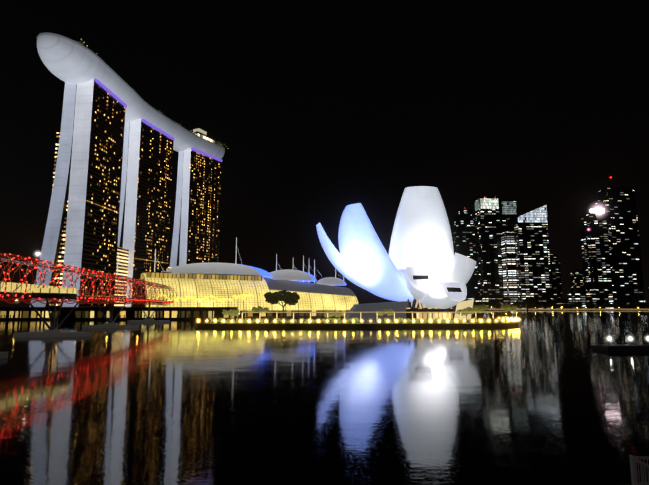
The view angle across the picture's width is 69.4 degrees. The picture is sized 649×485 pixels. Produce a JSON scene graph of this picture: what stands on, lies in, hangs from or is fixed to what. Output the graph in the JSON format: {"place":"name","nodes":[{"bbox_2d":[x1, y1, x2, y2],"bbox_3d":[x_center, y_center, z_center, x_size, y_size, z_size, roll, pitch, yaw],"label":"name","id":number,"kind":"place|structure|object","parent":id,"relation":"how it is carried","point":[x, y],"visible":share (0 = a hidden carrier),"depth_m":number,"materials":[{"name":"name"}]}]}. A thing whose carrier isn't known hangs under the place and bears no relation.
{"place":"outdoors","nodes":[
{"label":"outdoors","id":0,"kind":"place"},
{"bbox_2d":[29,82,76,306],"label":"tower leg","id":1,"kind":"object","parent":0,"point":[54,225],"visible":0.38,"depth_m":377.21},
{"bbox_2d":[117,121,129,247],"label":"tower leg","id":2,"kind":"object","parent":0,"point":[123,184],"visible":0.17,"depth_m":468.34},
{"bbox_2d":[37,33,224,158],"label":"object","id":3,"kind":"structure","parent":0,"point":[66,59],"depth_m":393.93,"materials":[{"name":"white metal"}]},
{"bbox_2d":[193,128,214,142],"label":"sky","id":4,"kind":"structure","parent":3,"relation":"on","point":[201,133],"depth_m":575.01,"materials":[{"name":"white"}]},
{"bbox_2d":[36,33,225,146],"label":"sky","id":5,"kind":"structure","parent":0,"point":[83,43],"depth_m":509.36,"materials":[{"name":"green plant"}]},
{"bbox_2d":[95,78,221,161],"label":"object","id":6,"kind":"structure","parent":0,"point":[103,86],"depth_m":486.06,"materials":[{"name":"purple"}]},
{"bbox_2d":[179,148,221,265],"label":"hotel tower","id":7,"kind":"structure","parent":0,"point":[200,214],"depth_m":567.96,"materials":[{"name":"black glass"}]},
{"bbox_2d":[0,306,648,484],"bbox_3d":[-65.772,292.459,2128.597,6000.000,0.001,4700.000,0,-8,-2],"label":"water surface","id":8,"kind":"object","parent":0,"point":[542,397],"depth_m":40.20,"materials":[{"name":"black liquid"}]},
{"bbox_2d":[0,352,7,358],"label":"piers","id":9,"kind":"structure","parent":8,"relation":"on","point":[3,355],"depth_m":74.42,"materials":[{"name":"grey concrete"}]},
{"bbox_2d":[13,298,169,336],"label":"bridge supports","id":10,"kind":"object","parent":8,"relation":"on","point":[53,330],"visible":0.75,"depth_m":129.37,"materials":[{"name":"silver metal"}]},
{"bbox_2d":[0,252,176,305],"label":"pedestrian bridge","id":11,"kind":"structure","parent":10,"relation":"on","point":[19,296],"depth_m":143.33,"materials":[{"name":"red metal"}]},
{"bbox_2d":[0,282,77,298],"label":"helix bridge viewing pod","id":12,"kind":"object","parent":11,"relation":"on","point":[55,292],"visible":0.92,"depth_m":109.15,"materials":[{"name":"yellow"}]},
{"bbox_2d":[0,254,172,302],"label":"red helix bridge leds","id":13,"kind":"object","parent":11,"relation":"on","point":[65,279],"visible":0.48,"depth_m":132.53,"materials":[{"name":"red"}]},
{"bbox_2d":[198,318,517,326],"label":"lily pond platform","id":14,"kind":"structure","parent":8,"relation":"on","point":[272,323],"depth_m":178.50,"materials":[{"name":"grey concrete"}]},
{"bbox_2d":[222,309,239,316],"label":"tree","id":15,"kind":"object","parent":14,"relation":"on","point":[231,312],"visible":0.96,"depth_m":199.21,"materials":[{"name":"green plant"}]},
{"bbox_2d":[16,300,493,321],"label":"promenade lamp posts","id":16,"kind":"object","parent":14,"relation":"on","point":[344,314],"visible":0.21,"depth_m":195.17,"materials":[{"name":"yellow"}]},
{"bbox_2d":[251,306,268,315],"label":"tree","id":17,"kind":"object","parent":14,"relation":"on","point":[258,309],"visible":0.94,"depth_m":239.50,"materials":[{"name":"green plant"}]},
{"bbox_2d":[264,290,299,318],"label":"tree","id":18,"kind":"object","parent":14,"relation":"on","point":[287,297],"visible":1,"depth_m":244.79,"materials":[{"name":"green plant"}]},
{"bbox_2d":[324,310,341,316],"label":"tree","id":19,"kind":"object","parent":14,"relation":"on","point":[334,314],"visible":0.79,"depth_m":195.35,"materials":[{"name":"green plant"}]},
{"bbox_2d":[197,318,518,323],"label":"promenade lights","id":20,"kind":"object","parent":14,"relation":"on","point":[515,319],"depth_m":178.65},
{"bbox_2d":[209,317,507,322],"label":"hedge platform edge","id":21,"kind":"object","parent":14,"relation":"on","point":[348,320],"depth_m":184.18,"materials":[{"name":"green plant"}]},
{"bbox_2d":[206,320,516,323],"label":"platform edge railing","id":22,"kind":"object","parent":14,"relation":"on","point":[364,322],"visible":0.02,"depth_m":178.14,"materials":[{"name":"metal"}]},
{"bbox_2d":[242,311,492,312],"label":"platform pergola","id":23,"kind":"object","parent":14,"relation":"on","point":[369,312],"visible":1,"depth_m":194.33,"materials":[{"name":"beige"}]},
{"bbox_2d":[343,301,407,319],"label":"entrance pavilion","id":24,"kind":"structure","parent":14,"relation":"on","point":[402,306],"depth_m":224.25,"materials":[{"name":"grey"}]},
{"bbox_2d":[376,309,393,317],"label":"tree","id":25,"kind":"object","parent":14,"relation":"on","point":[385,310],"visible":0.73,"depth_m":198.98,"materials":[{"name":"green plant"}]},
{"bbox_2d":[398,269,446,293],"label":"hub bowl","id":26,"kind":"object","parent":14,"relation":"on","point":[439,274],"visible":0.06,"depth_m":226.22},
{"bbox_2d":[316,223,365,289],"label":"petal","id":27,"kind":"object","parent":26,"relation":"attached to","point":[332,253],"visible":0.54,"depth_m":237.10,"materials":[{"name":"white"}]},
{"bbox_2d":[338,203,413,301],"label":"petal","id":28,"kind":"object","parent":26,"relation":"on","point":[369,264],"visible":0.94,"depth_m":223.64,"materials":[{"name":"white"}]},
{"bbox_2d":[406,266,434,300],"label":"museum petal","id":29,"kind":"object","parent":26,"relation":"on","point":[417,294],"visible":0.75,"depth_m":221.39,"materials":[{"name":"white"}]},
{"bbox_2d":[407,267,433,288],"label":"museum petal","id":30,"kind":"object","parent":29,"relation":"attached to","point":[420,277],"visible":1,"depth_m":219.50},
{"bbox_2d":[389,186,453,269],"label":"museum petal","id":31,"kind":"object","parent":26,"relation":"on","point":[421,234],"visible":0.65,"depth_m":226.73,"materials":[{"name":"white"}]},
{"bbox_2d":[420,282,466,308],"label":"petal","id":32,"kind":"object","parent":26,"relation":"attached to","point":[436,295],"visible":0.81,"depth_m":219.98,"materials":[{"name":"white"}]},
{"bbox_2d":[440,283,464,299],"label":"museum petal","id":33,"kind":"object","parent":32,"relation":"attached to","point":[454,291],"visible":1,"depth_m":221.01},
{"bbox_2d":[441,252,475,284],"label":"petal","id":34,"kind":"object","parent":26,"relation":"on","point":[461,268],"visible":0.54,"depth_m":225.27,"materials":[{"name":"white"}]},
{"bbox_2d":[406,308,452,319],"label":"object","id":35,"kind":"structure","parent":14,"relation":"on","point":[422,316],"depth_m":222.91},
{"bbox_2d":[407,299,427,307],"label":"support columns","id":36,"kind":"structure","parent":35,"relation":"on","point":[417,302],"depth_m":231.59,"materials":[{"name":"beige concrete"}]},
{"bbox_2d":[451,299,473,319],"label":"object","id":37,"kind":"object","parent":14,"relation":"on","point":[463,304],"visible":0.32,"depth_m":230.71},
{"bbox_2d":[456,308,474,320],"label":"tree","id":38,"kind":"object","parent":14,"relation":"on","point":[466,310],"visible":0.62,"depth_m":203.05,"materials":[{"name":"green plant"}]},
{"bbox_2d":[467,307,483,313],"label":"tree","id":39,"kind":"object","parent":14,"relation":"on","point":[478,309],"visible":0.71,"depth_m":220.69,"materials":[{"name":"green plant"}]},
{"bbox_2d":[590,338,648,350],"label":"pontoon","id":40,"kind":"object","parent":8,"relation":"on","point":[609,347],"visible":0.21,"depth_m":85.67,"materials":[{"name":"grey concrete"}]},
{"bbox_2d":[0,307,648,319],"bbox_3d":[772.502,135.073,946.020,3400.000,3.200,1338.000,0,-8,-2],"label":"waterfront land","id":41,"kind":"structure","parent":0,"point":[478,315],"depth_m":265.46,"materials":[{"name":"grey concrete"}]},
{"bbox_2d":[49,79,125,306],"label":"hotel tower","id":42,"kind":"structure","parent":41,"relation":"on","point":[89,239],"depth_m":387.01,"materials":[{"name":"black glass"}]},
{"bbox_2d":[114,247,170,306],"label":"mbs atrium links","id":43,"kind":"object","parent":41,"relation":"on","point":[123,261],"visible":0.07,"depth_m":442.68,"materials":[{"name":"yellow"}]},
{"bbox_2d":[122,119,173,306],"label":"hotel tower","id":44,"kind":"structure","parent":41,"relation":"on","point":[148,198],"depth_m":477.57,"materials":[{"name":"black glass"}]},
{"bbox_2d":[0,307,348,317],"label":"waterfront promenade","id":45,"kind":"structure","parent":41,"relation":"on","point":[128,312],"depth_m":267.71,"materials":[{"name":"black"}]},
{"bbox_2d":[170,151,183,267],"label":"tower leg","id":46,"kind":"object","parent":41,"relation":"on","point":[175,254],"visible":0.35,"depth_m":557.86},
{"bbox_2d":[173,297,188,306],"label":"promenade palm","id":47,"kind":"object","parent":41,"relation":"on","point":[177,298],"visible":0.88,"depth_m":278.17,"materials":[{"name":"yellow plant"}]},
{"bbox_2d":[192,298,204,305],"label":"promenade palm","id":48,"kind":"object","parent":41,"relation":"on","point":[200,299],"visible":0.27,"depth_m":276.58,"materials":[{"name":"yellow plant"}]},
{"bbox_2d":[210,298,223,306],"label":"promenade palm","id":49,"kind":"object","parent":41,"relation":"on","point":[217,299],"visible":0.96,"depth_m":277.73,"materials":[{"name":"yellow plant"}]},
{"bbox_2d":[222,298,233,306],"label":"promenade palm","id":50,"kind":"object","parent":41,"relation":"on","point":[227,299],"visible":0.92,"depth_m":280.16,"materials":[{"name":"yellow plant"}]},
{"bbox_2d":[232,295,246,316],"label":"promenade palm","id":51,"kind":"object","parent":41,"relation":"on","point":[239,296],"visible":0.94,"depth_m":278.50,"materials":[{"name":"yellow plant"}]},
{"bbox_2d":[241,293,253,316],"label":"promenade palm","id":52,"kind":"object","parent":41,"relation":"on","point":[245,296],"visible":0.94,"depth_m":280.18,"materials":[{"name":"yellow plant"}]},
{"bbox_2d":[140,271,357,313],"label":"shopping mall","id":53,"kind":"structure","parent":41,"relation":"on","point":[313,296],"depth_m":369.02,"materials":[{"name":"yellow glass"}]},
{"bbox_2d":[166,263,271,276],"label":"domed roof","id":54,"kind":"structure","parent":53,"relation":"on","point":[219,268],"depth_m":356.15,"materials":[{"name":"white metal"}]},
{"bbox_2d":[116,237,343,282],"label":"masts","id":55,"kind":"object","parent":53,"relation":"on","point":[240,258],"visible":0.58,"depth_m":403.73,"materials":[{"name":"white metal"}]},
{"bbox_2d":[316,277,345,285],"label":"domed roof","id":56,"kind":"structure","parent":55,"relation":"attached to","point":[332,281],"depth_m":434.43,"materials":[{"name":"white metal"}]},
{"bbox_2d":[263,269,316,281],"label":"domed roof","id":57,"kind":"structure","parent":53,"relation":"on","point":[295,275],"depth_m":401.48,"materials":[{"name":"white metal"}]},
{"bbox_2d":[1,315,506,322],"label":"promenade railing","id":58,"kind":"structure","parent":41,"relation":"on","point":[365,320],"depth_m":187.64,"materials":[{"name":"black"}]},
{"bbox_2d":[475,246,478,296],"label":"skyscraper","id":59,"kind":"structure","parent":41,"relation":"on","point":[477,272],"depth_m":1162.91,"materials":[{"name":"black glass"}]},
{"bbox_2d":[473,304,488,317],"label":"tree","id":60,"kind":"object","parent":41,"relation":"on","point":[485,307],"visible":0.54,"depth_m":267.05,"materials":[{"name":"green plant"}]},
{"bbox_2d":[464,294,514,308],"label":"building","id":61,"kind":"structure","parent":41,"relation":"on","point":[489,298],"depth_m":793.34,"materials":[{"name":"black glass"}]},
{"bbox_2d":[500,304,516,316],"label":"tree","id":62,"kind":"object","parent":41,"relation":"on","point":[508,308],"visible":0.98,"depth_m":267.61,"materials":[{"name":"green plant"}]},
{"bbox_2d":[501,228,518,308],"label":"skyscraper","id":63,"kind":"structure","parent":41,"relation":"on","point":[509,268],"depth_m":814.52,"materials":[{"name":"black glass"}]},
{"bbox_2d":[415,300,648,308],"bbox_3d":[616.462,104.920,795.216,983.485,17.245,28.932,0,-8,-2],"label":"shore trees","id":64,"kind":"object","parent":41,"relation":"on","point":[576,305],"visible":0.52,"depth_m":785.66,"materials":[{"name":"green plant"}]},
{"bbox_2d":[549,252,561,299],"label":"skyscraper","id":65,"kind":"structure","parent":41,"relation":"on","point":[556,284],"depth_m":1197.69,"materials":[{"name":"black glass"}]},
{"bbox_2d":[552,299,571,308],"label":"building","id":66,"kind":"structure","parent":41,"relation":"on","point":[561,302],"depth_m":811.51,"materials":[{"name":"black glass"}]},
{"bbox_2d":[488,307,648,309],"bbox_3d":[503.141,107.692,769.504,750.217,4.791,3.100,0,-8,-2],"label":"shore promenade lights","id":67,"kind":"object","parent":41,"relation":"on","point":[572,309],"visible":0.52,"depth_m":764.70,"materials":[{"name":"yellow"}]},
{"bbox_2d":[570,269,584,292],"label":"skyscraper","id":68,"kind":"structure","parent":41,"relation":"on","point":[577,278],"depth_m":1221.08,"materials":[{"name":"black glass"}]},
{"bbox_2d":[568,290,595,308],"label":"building","id":69,"kind":"structure","parent":41,"relation":"on","point":[581,296],"depth_m":809.13,"materials":[{"name":"black glass"}]},
{"bbox_2d":[451,206,477,296],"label":"skyscraper","id":70,"kind":"structure","parent":0,"point":[463,233],"depth_m":848.93,"materials":[{"name":"black glass"}]},
{"bbox_2d":[475,195,503,296],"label":"skyscraper","id":71,"kind":"structure","parent":0,"point":[489,253],"depth_m":837.73,"materials":[{"name":"black glass"}]},
{"bbox_2d":[492,194,501,232],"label":"skyscraper","id":72,"kind":"structure","parent":0,"point":[500,214],"depth_m":932.16,"materials":[{"name":"black glass"}]},
{"bbox_2d":[500,199,516,232],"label":"skyscraper","id":73,"kind":"structure","parent":0,"point":[508,207],"depth_m":937.75,"materials":[{"name":"black glass"}]},
{"bbox_2d":[510,205,552,308],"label":"skyscraper","id":74,"kind":"structure","parent":0,"point":[530,229],"depth_m":805.60,"materials":[{"name":"black glass"}]},
{"bbox_2d":[580,209,614,308],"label":"skyscraper","id":75,"kind":"structure","parent":0,"point":[596,256],"depth_m":841.68,"materials":[{"name":"black glass"}]},
{"bbox_2d":[595,177,645,308],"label":"skyscraper","id":76,"kind":"structure","parent":0,"point":[618,205],"depth_m":854.75,"materials":[{"name":"black glass"}]},
{"bbox_2d":[629,455,648,484],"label":"railing","id":77,"kind":"object","parent":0,"point":[633,468],"visible":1,"depth_m":17.48,"materials":[{"name":"white"}]}
]}

